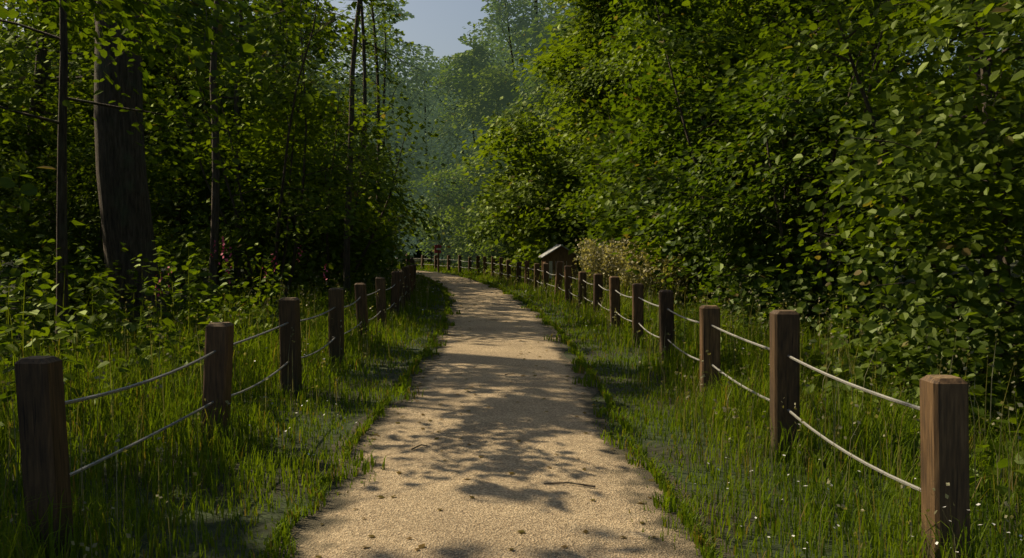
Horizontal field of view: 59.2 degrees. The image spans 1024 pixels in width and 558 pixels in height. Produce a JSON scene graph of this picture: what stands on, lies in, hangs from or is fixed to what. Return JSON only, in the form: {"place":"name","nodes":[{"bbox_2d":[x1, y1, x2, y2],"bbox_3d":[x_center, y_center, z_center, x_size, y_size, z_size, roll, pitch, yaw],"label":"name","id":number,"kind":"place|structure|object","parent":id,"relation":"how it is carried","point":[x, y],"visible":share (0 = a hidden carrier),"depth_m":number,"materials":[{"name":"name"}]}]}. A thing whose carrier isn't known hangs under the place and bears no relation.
{"place":"outdoors","nodes":[
{"label":"outdoors","id":0,"kind":"place"},
{"bbox_2d":[270,269,734,557],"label":"gravel path","id":1,"kind":"structure","parent":0,"point":[497,512],"depth_m":5.57,"materials":[{"name":"beige gravel"}]},
{"bbox_2d":[1,0,1018,90],"label":"sky","id":2,"kind":"structure","parent":0,"point":[436,24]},
{"bbox_2d":[0,258,1023,557],"bbox_3d":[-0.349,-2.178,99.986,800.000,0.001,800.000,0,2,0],"label":"ground","id":3,"kind":"structure","parent":0,"point":[266,516],"depth_m":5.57,"materials":[{"name":"green plant"}]},
{"bbox_2d":[0,1,36,70],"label":"tree","id":4,"kind":"object","parent":3,"relation":"on","point":[17,35],"visible":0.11,"depth_m":43.89,"materials":[{"name":"green plant"}]},
{"bbox_2d":[2,2,42,247],"bbox_3d":[-14.109,-10.020,15.948,9.862,22.057,11.522,0,2,0],"label":"tree","id":5,"kind":"object","parent":3,"relation":"on","point":[14,61],"visible":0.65,"depth_m":18.97,"materials":[{"name":"green plant"}]},
{"bbox_2d":[0,0,54,256],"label":"tree","id":6,"kind":"object","parent":3,"relation":"on","point":[16,32],"visible":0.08,"depth_m":58.95,"materials":[{"name":"green plant"}]},
{"bbox_2d":[0,0,54,239],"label":"tree","id":7,"kind":"object","parent":3,"relation":"on","point":[4,213],"visible":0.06,"depth_m":41.60,"materials":[{"name":"green plant"}]},
{"bbox_2d":[0,118,55,337],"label":"hazel shrub","id":8,"kind":"object","parent":3,"relation":"on","point":[10,209],"visible":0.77,"depth_m":13.58,"materials":[{"name":"green plant"}]},
{"bbox_2d":[0,1,57,232],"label":"tree","id":9,"kind":"object","parent":3,"relation":"on","point":[17,69],"visible":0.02,"depth_m":47.50,"materials":[{"name":"green plant"}]},
{"bbox_2d":[0,98,70,296],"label":"hazel shrub","id":10,"kind":"object","parent":3,"relation":"on","point":[10,214],"visible":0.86,"depth_m":17.53,"materials":[{"name":"green plant"}]},
{"bbox_2d":[3,0,71,232],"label":"tree","id":11,"kind":"object","parent":3,"relation":"on","point":[30,79],"depth_m":63.20,"materials":[{"name":"green plant"}]},
{"bbox_2d":[0,21,93,145],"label":"tree","id":12,"kind":"object","parent":3,"relation":"on","point":[4,81],"visible":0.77,"depth_m":21.47,"materials":[{"name":"green plant"}]},
{"bbox_2d":[0,88,150,294],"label":"hazel shrub","id":13,"kind":"object","parent":3,"relation":"on","point":[40,134],"visible":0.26,"depth_m":23.37,"materials":[{"name":"green plant"}]},
{"bbox_2d":[1,0,179,267],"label":"tree","id":14,"kind":"object","parent":3,"relation":"on","point":[56,75],"visible":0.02,"depth_m":41.32,"materials":[{"name":"green plant"}]},
{"bbox_2d":[0,9,182,259],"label":"tree","id":15,"kind":"object","parent":3,"relation":"on","point":[67,110],"depth_m":47.96,"materials":[{"name":"green plant"}]},
{"bbox_2d":[0,0,201,269],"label":"tree","id":16,"kind":"object","parent":3,"relation":"on","point":[48,100],"visible":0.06,"depth_m":30.28,"materials":[{"name":"green plant"}]},
{"bbox_2d":[0,1,206,250],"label":"tree","id":17,"kind":"object","parent":3,"relation":"on","point":[86,86],"visible":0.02,"depth_m":34.17,"materials":[{"name":"green plant"}]},
{"bbox_2d":[4,0,206,253],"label":"tree","id":18,"kind":"object","parent":3,"relation":"on","point":[26,11],"visible":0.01,"depth_m":45.45,"materials":[{"name":"green plant"}]},
{"bbox_2d":[8,10,202,236],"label":"tree","id":19,"kind":"object","parent":3,"relation":"on","point":[92,98],"depth_m":42.36,"materials":[{"name":"green plant"}]},
{"bbox_2d":[0,121,225,312],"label":"hazel shrub","id":20,"kind":"object","parent":3,"relation":"on","point":[84,198],"visible":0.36,"depth_m":19.09,"materials":[{"name":"green plant"}]},
{"bbox_2d":[0,0,252,295],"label":"tree","id":21,"kind":"object","parent":3,"relation":"on","point":[39,90],"visible":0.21,"depth_m":25.69,"materials":[{"name":"green plant"}]},
{"bbox_2d":[0,0,259,152],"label":"young tree","id":22,"kind":"object","parent":3,"relation":"on","point":[41,27],"visible":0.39,"depth_m":20.75,"materials":[{"name":"green plant"}]},
{"bbox_2d":[94,0,166,327],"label":"tree","id":23,"kind":"object","parent":3,"relation":"on","point":[124,197],"visible":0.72,"depth_m":14.45,"materials":[{"name":"brown plant"}]},
{"bbox_2d":[0,0,268,227],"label":"young tree","id":24,"kind":"object","parent":3,"relation":"on","point":[150,11],"visible":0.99,"depth_m":8.06,"materials":[{"name":"green plant"}]},
{"bbox_2d":[0,0,339,366],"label":"young tree","id":25,"kind":"object","parent":3,"relation":"on","point":[183,8],"visible":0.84,"depth_m":10.38,"materials":[{"name":"green plant"}]},
{"bbox_2d":[7,0,344,291],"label":"young tree","id":26,"kind":"object","parent":3,"relation":"on","point":[159,159],"visible":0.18,"depth_m":25.68,"materials":[{"name":"green plant"}]},
{"bbox_2d":[59,0,330,291],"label":"young tree","id":27,"kind":"object","parent":3,"relation":"on","point":[207,190],"visible":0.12,"depth_m":27.30,"materials":[{"name":"green plant"}]},
{"bbox_2d":[205,0,219,310],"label":"young tree","id":28,"kind":"object","parent":3,"relation":"on","point":[214,235],"visible":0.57,"depth_m":16.89,"materials":[{"name":"brown plant"}]},
{"bbox_2d":[101,0,323,282],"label":"young tree","id":29,"kind":"object","parent":3,"relation":"on","point":[203,206],"visible":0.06,"depth_m":30.23,"materials":[{"name":"green plant"}]},
{"bbox_2d":[14,258,416,557],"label":"fence","id":30,"kind":"object","parent":3,"relation":"on","point":[41,401],"visible":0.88,"depth_m":4.76,"materials":[{"name":"brown wood"}]},
{"bbox_2d":[174,23,263,273],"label":"young tree","id":31,"kind":"object","parent":3,"relation":"on","point":[204,211],"visible":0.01,"depth_m":45.57,"materials":[{"name":"green plant"}]},
{"bbox_2d":[83,0,398,308],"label":"hazel shrub","id":32,"kind":"object","parent":3,"relation":"on","point":[285,140],"visible":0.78,"depth_m":18.23,"materials":[{"name":"green plant"}]},
{"bbox_2d":[142,0,357,295],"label":"young tree","id":33,"kind":"object","parent":3,"relation":"on","point":[236,101],"visible":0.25,"depth_m":24.17,"materials":[{"name":"green plant"}]},
{"bbox_2d":[168,0,369,280],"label":"young tree","id":34,"kind":"object","parent":3,"relation":"on","point":[318,46],"visible":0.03,"depth_m":36.33,"materials":[{"name":"green plant"}]},
{"bbox_2d":[199,2,344,271],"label":"young tree","id":35,"kind":"object","parent":3,"relation":"on","point":[307,79],"depth_m":49.68,"materials":[{"name":"green plant"}]},
{"bbox_2d":[204,39,341,261],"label":"young tree","id":36,"kind":"object","parent":3,"relation":"on","point":[302,96],"visible":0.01,"depth_m":42.27,"materials":[{"name":"green plant"}]},
{"bbox_2d":[191,0,369,253],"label":"tree","id":37,"kind":"object","parent":3,"relation":"on","point":[326,55],"depth_m":83.44,"materials":[{"name":"green plant"}]},
{"bbox_2d":[225,0,359,268],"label":"young tree","id":38,"kind":"object","parent":3,"relation":"on","point":[296,46],"visible":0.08,"depth_m":37.64,"materials":[{"name":"green plant"}]},
{"bbox_2d":[212,0,372,261],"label":"tree","id":39,"kind":"object","parent":3,"relation":"on","point":[271,17],"visible":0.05,"depth_m":75.04,"materials":[{"name":"green plant"}]},
{"bbox_2d":[253,0,349,136],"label":"tree","id":40,"kind":"object","parent":3,"relation":"on","point":[303,29],"visible":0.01,"depth_m":78.46,"materials":[{"name":"green plant"}]},
{"bbox_2d":[206,92,428,297],"bbox_3d":[-5.383,-2.337,25.232,6.055,5.995,6.416,0,2,0],"label":"hazel shrub","id":41,"kind":"object","parent":3,"relation":"on","point":[374,244],"visible":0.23,"depth_m":25.15,"materials":[{"name":"green plant"}]},
{"bbox_2d":[242,90,397,270],"bbox_3d":[-7.193,-3.333,33.229,6.226,7.416,7.281,0,2,0],"label":"hazel shrub","id":42,"kind":"object","parent":3,"relation":"on","point":[331,140],"visible":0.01,"depth_m":33.11,"materials":[{"name":"green plant"}]},
{"bbox_2d":[196,62,462,300],"bbox_3d":[-4.477,-2.295,22.742,6.567,6.115,6.241,0,2,0],"label":"hazel shrub","id":43,"kind":"object","parent":3,"relation":"on","point":[374,225],"visible":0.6,"depth_m":21.95,"materials":[{"name":"green plant"}]},
{"bbox_2d":[231,139,431,288],"bbox_3d":[-5.824,-2.163,29.962,6.202,5.332,6.861,1,2,22],"label":"hazel shrub","id":44,"kind":"object","parent":3,"relation":"on","point":[376,192],"visible":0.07,"depth_m":29.51,"materials":[{"name":"green plant"}]},
{"bbox_2d":[259,0,404,301],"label":"young tree","id":45,"kind":"object","parent":3,"relation":"on","point":[346,263],"visible":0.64,"depth_m":21.00,"materials":[{"name":"brown plant"}]},
{"bbox_2d":[269,153,419,271],"bbox_3d":[-7.170,-2.690,37.769,6.950,5.810,7.184,0,2,0],"label":"hazel shrub","id":46,"kind":"object","parent":3,"relation":"on","point":[395,229],"visible":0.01,"depth_m":37.15,"materials":[{"name":"green plant"}]},
{"bbox_2d":[269,0,475,275],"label":"young tree","id":47,"kind":"object","parent":3,"relation":"on","point":[363,44],"visible":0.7,"depth_m":25.93,"materials":[{"name":"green plant"}]},
{"bbox_2d":[320,137,431,268],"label":"hazel shrub","id":48,"kind":"object","parent":3,"relation":"on","point":[400,247],"visible":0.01,"depth_m":46.68,"materials":[{"name":"green plant"}]},
{"bbox_2d":[303,0,450,253],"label":"tree","id":49,"kind":"object","parent":3,"relation":"on","point":[402,65],"visible":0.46,"depth_m":65.71,"materials":[{"name":"green plant"}]},
{"bbox_2d":[304,0,471,263],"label":"young tree","id":50,"kind":"object","parent":3,"relation":"on","point":[391,81],"visible":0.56,"depth_m":30.32,"materials":[{"name":"green plant"}]},
{"bbox_2d":[303,0,478,260],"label":"tree","id":51,"kind":"object","parent":3,"relation":"on","point":[378,32],"visible":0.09,"depth_m":88.82,"materials":[{"name":"green plant"}]},
{"bbox_2d":[346,65,439,254],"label":"tree","id":52,"kind":"object","parent":3,"relation":"on","point":[394,134],"visible":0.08,"depth_m":89.23,"materials":[{"name":"green plant"}]},
{"bbox_2d":[368,151,422,248],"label":"hazel shrub","id":53,"kind":"object","parent":3,"relation":"on","point":[398,152],"visible":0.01,"depth_m":45.20,"materials":[{"name":"green plant"}]},
{"bbox_2d":[392,100,459,257],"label":"tree","id":54,"kind":"object","parent":3,"relation":"on","point":[429,147],"depth_m":109.64,"materials":[{"name":"green plant"}]},
{"bbox_2d":[369,45,486,262],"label":"tree","id":55,"kind":"object","parent":3,"relation":"on","point":[424,117],"visible":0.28,"depth_m":77.84,"materials":[{"name":"green plant"}]},
{"bbox_2d":[435,244,440,271],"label":"trail sign","id":56,"kind":"object","parent":3,"relation":"on","point":[437,248],"visible":0.78,"depth_m":49.14,"materials":[{"name":"brown wood"}]},
{"bbox_2d":[398,163,485,266],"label":"tree","id":57,"kind":"object","parent":3,"relation":"on","point":[441,198],"visible":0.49,"depth_m":53.83,"materials":[{"name":"green plant"}]},
{"bbox_2d":[405,38,511,260],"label":"tree","id":58,"kind":"object","parent":3,"relation":"on","point":[469,124],"visible":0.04,"depth_m":82.99,"materials":[{"name":"green plant"}]},
{"bbox_2d":[421,174,504,269],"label":"hazel shrub","id":59,"kind":"object","parent":3,"relation":"on","point":[463,218],"visible":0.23,"depth_m":49.80,"materials":[{"name":"green plant"}]},
{"bbox_2d":[415,31,513,241],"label":"young tree","id":60,"kind":"object","parent":3,"relation":"on","point":[463,61],"visible":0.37,"depth_m":60.02,"materials":[{"name":"green plant"}]},
{"bbox_2d":[423,38,520,243],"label":"tree","id":61,"kind":"object","parent":3,"relation":"on","point":[460,114],"visible":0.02,"depth_m":93.86,"materials":[{"name":"green plant"}]},
{"bbox_2d":[442,58,530,243],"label":"young tree","id":62,"kind":"object","parent":3,"relation":"on","point":[502,80],"visible":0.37,"depth_m":56.73,"materials":[{"name":"green plant"}]},
{"bbox_2d":[456,174,520,268],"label":"hazel shrub","id":63,"kind":"object","parent":3,"relation":"on","point":[500,244],"visible":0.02,"depth_m":46.35,"materials":[{"name":"green plant"}]},
{"bbox_2d":[452,4,530,159],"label":"tree","id":64,"kind":"object","parent":3,"relation":"on","point":[497,46],"visible":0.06,"depth_m":86.97,"materials":[{"name":"green plant"}]},
{"bbox_2d":[451,172,535,275],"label":"hazel shrub","id":65,"kind":"object","parent":3,"relation":"on","point":[479,236],"visible":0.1,"depth_m":42.52,"materials":[{"name":"green plant"}]},
{"bbox_2d":[428,0,569,179],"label":"tree","id":66,"kind":"object","parent":3,"relation":"on","point":[500,8],"visible":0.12,"depth_m":64.06,"materials":[{"name":"green plant"}]},
{"bbox_2d":[429,0,568,194],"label":"tree","id":67,"kind":"object","parent":3,"relation":"on","point":[494,32],"visible":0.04,"depth_m":70.31,"materials":[{"name":"green plant"}]},
{"bbox_2d":[0,31,1022,258],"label":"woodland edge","id":68,"kind":"structure","parent":3,"relation":"on","point":[418,255],"depth_m":111.18,"materials":[{"name":"green plant"}]},
{"bbox_2d":[0,234,1023,506],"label":"herb plants","id":69,"kind":"object","parent":3,"relation":"on","point":[50,318],"visible":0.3,"depth_m":10.38,"materials":[{"name":"green plant"}]},
{"bbox_2d":[475,59,568,210],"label":"young tree","id":70,"kind":"object","parent":3,"relation":"on","point":[530,86],"visible":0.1,"depth_m":52.51,"materials":[{"name":"green plant"}]},
{"bbox_2d":[452,99,594,273],"bbox_3d":[1.410,-3.590,39.982,8.102,7.467,8.161,0,2,0],"label":"tree","id":71,"kind":"object","parent":3,"relation":"on","point":[519,165],"visible":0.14,"depth_m":39.12,"materials":[{"name":"green plant"}]},
{"bbox_2d":[514,0,567,89],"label":"tree","id":72,"kind":"object","parent":3,"relation":"on","point":[550,12],"visible":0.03,"depth_m":96.62,"materials":[{"name":"green plant"}]},
{"bbox_2d":[471,93,612,271],"bbox_3d":[2.367,-3.371,34.357,7.823,7.421,6.231,0,2,0],"label":"tree","id":73,"kind":"object","parent":3,"relation":"on","point":[529,191],"visible":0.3,"depth_m":33.53,"materials":[{"name":"green plant"}]},
{"bbox_2d":[495,0,620,132],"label":"tree","id":74,"kind":"object","parent":3,"relation":"on","point":[526,40],"visible":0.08,"depth_m":61.10,"materials":[{"name":"green plant"}]},
{"bbox_2d":[538,244,578,284],"bbox_3d":[1.493,-0.331,28.515,1.200,1.522,1.010,0,2,-6],"label":"info kiosk","id":75,"kind":"object","parent":3,"relation":"on","point":[552,256],"visible":0.54,"depth_m":28.12,"materials":[{"name":"brown wood"}]},
{"bbox_2d":[489,164,628,283],"bbox_3d":[2.996,-1.868,32.509,7.342,4.560,6.490,1,2,30],"label":"hazel shrub","id":76,"kind":"object","parent":3,"relation":"on","point":[564,215],"visible":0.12,"depth_m":31.47,"materials":[{"name":"green plant"}]},
{"bbox_2d":[510,21,627,243],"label":"young tree","id":77,"kind":"object","parent":3,"relation":"on","point":[545,101],"visible":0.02,"depth_m":42.69,"materials":[{"name":"green plant"}]},
{"bbox_2d":[491,2,648,237],"bbox_3d":[3.670,-5.974,38.689,9.170,12.280,8.794,0,2,0],"label":"young tree","id":78,"kind":"object","parent":3,"relation":"on","point":[571,121],"visible":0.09,"depth_m":38.38,"materials":[{"name":"green plant"}]},
{"bbox_2d":[522,14,623,154],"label":"young tree","id":79,"kind":"object","parent":3,"relation":"on","point":[555,31],"depth_m":44.73,"materials":[{"name":"green plant"}]},
{"bbox_2d":[155,236,1021,550],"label":"wildflowers","id":80,"kind":"object","parent":3,"relation":"on","point":[435,310],"visible":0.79,"depth_m":9.86,"materials":[{"name":"plant"}]},
{"bbox_2d":[510,0,670,177],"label":"young tree","id":81,"kind":"object","parent":3,"relation":"on","point":[563,52],"visible":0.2,"depth_m":35.45,"materials":[{"name":"green plant"}]},
{"bbox_2d":[521,0,688,134],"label":"tree","id":82,"kind":"object","parent":3,"relation":"on","point":[540,34],"depth_m":51.27,"materials":[{"name":"green plant"}]},
{"bbox_2d":[535,123,675,283],"bbox_3d":[3.909,-2.052,27.214,6.483,5.310,7.060,0,2,0],"label":"hazel shrub","id":83,"kind":"object","parent":3,"relation":"on","point":[588,161],"visible":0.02,"depth_m":26.81,"materials":[{"name":"green plant"}]},
{"bbox_2d":[559,0,706,112],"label":"tree","id":84,"kind":"object","parent":3,"relation":"on","point":[611,54],"depth_m":38.12,"materials":[{"name":"green plant"}]},
{"bbox_2d":[573,237,697,302],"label":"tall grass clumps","id":85,"kind":"object","parent":3,"relation":"on","point":[598,261],"visible":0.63,"depth_m":21.58,"materials":[{"name":"green plant"}]},
{"bbox_2d":[512,1,765,292],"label":"hazel shrub","id":86,"kind":"object","parent":3,"relation":"on","point":[603,69],"visible":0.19,"depth_m":24.39,"materials":[{"name":"green plant"}]},
{"bbox_2d":[574,0,782,273],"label":"young tree","id":87,"kind":"object","parent":3,"relation":"on","point":[581,46],"visible":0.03,"depth_m":30.14,"materials":[{"name":"green plant"}]},
{"bbox_2d":[391,254,969,557],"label":"fence","id":88,"kind":"object","parent":3,"relation":"on","point":[943,408],"visible":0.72,"depth_m":5.79,"materials":[{"name":"brown wood"}]},
{"bbox_2d":[540,0,841,302],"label":"hazel shrub","id":89,"kind":"object","parent":3,"relation":"on","point":[654,241],"visible":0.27,"depth_m":19.25,"materials":[{"name":"green plant"}]},
{"bbox_2d":[586,0,826,270],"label":"young tree","id":90,"kind":"object","parent":3,"relation":"on","point":[644,57],"visible":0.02,"depth_m":27.42,"materials":[{"name":"green plant"}]},
{"bbox_2d":[572,0,905,316],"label":"hazel shrub","id":91,"kind":"object","parent":3,"relation":"on","point":[680,32],"visible":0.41,"depth_m":16.71,"materials":[{"name":"green plant"}]},
{"bbox_2d":[615,2,913,173],"bbox_3d":[10.412,-11.614,35.083,11.359,23.832,14.626,2,3,38],"label":"tree","id":92,"kind":"object","parent":3,"relation":"on","point":[799,23],"depth_m":32.33,"materials":[{"name":"green plant"}]},
{"bbox_2d":[621,0,952,295],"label":"young tree","id":93,"kind":"object","parent":3,"relation":"on","point":[735,7],"visible":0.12,"depth_m":18.49,"materials":[{"name":"green plant"}]},
{"bbox_2d":[615,0,1016,339],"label":"hazel shrub","id":94,"kind":"object","parent":3,"relation":"on","point":[788,106],"visible":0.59,"depth_m":13.50,"materials":[{"name":"green plant"}]},
{"bbox_2d":[678,0,1023,315],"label":"young tree","id":95,"kind":"object","parent":3,"relation":"on","point":[950,46],"visible":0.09,"depth_m":16.64,"materials":[{"name":"green plant"}]},
{"bbox_2d":[682,0,1023,450],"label":"hazel shrub","id":96,"kind":"object","parent":3,"relation":"on","point":[963,167],"visible":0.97,"depth_m":7.14,"materials":[{"name":"green plant"}]},
{"bbox_2d":[726,0,1023,328],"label":"young tree","id":97,"kind":"object","parent":3,"relation":"on","point":[987,270],"visible":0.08,"depth_m":13.62,"materials":[{"name":"green plant"}]},
{"bbox_2d":[762,2,1023,280],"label":"tree","id":98,"kind":"object","parent":3,"relation":"on","point":[918,56],"visible":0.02,"depth_m":29.25,"materials":[{"name":"green plant"}]},
{"bbox_2d":[826,12,966,265],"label":"tree","id":99,"kind":"object","parent":3,"relation":"on","point":[910,96],"depth_m":63.66,"materials":[{"name":"green plant"}]},
{"bbox_2d":[807,0,1011,301],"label":"tree","id":100,"kind":"object","parent":3,"relation":"on","point":[818,156],"visible":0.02,"depth_m":21.80,"materials":[{"name":"green plant"}]},
{"bbox_2d":[810,4,1023,300],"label":"tree","id":101,"kind":"object","parent":3,"relation":"on","point":[976,108],"visible":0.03,"depth_m":23.31,"materials":[{"name":"green plant"}]},
{"bbox_2d":[848,0,1023,453],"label":"hazel shrub","id":102,"kind":"object","parent":3,"relation":"on","point":[992,19],"visible":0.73,"depth_m":5.66,"materials":[{"name":"green plant"}]},
{"bbox_2d":[895,4,1023,256],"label":"tree","id":103,"kind":"object","parent":3,"relation":"on","point":[920,50],"visible":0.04,"depth_m":62.15,"materials":[{"name":"green plant"}]},
{"bbox_2d":[911,21,1023,218],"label":"tree","id":104,"kind":"object","parent":3,"relation":"on","point":[957,43],"visible":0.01,"depth_m":44.29,"materials":[{"name":"green plant"}]},
{"bbox_2d":[931,28,1023,221],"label":"tree","id":105,"kind":"object","parent":3,"relation":"on","point":[1008,117],"visible":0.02,"depth_m":19.09,"materials":[{"name":"green plant"}]},
{"bbox_2d":[991,30,1021,255],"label":"tree","id":106,"kind":"object","parent":3,"relation":"on","point":[1015,103],"depth_m":79.10,"materials":[{"name":"green plant"}]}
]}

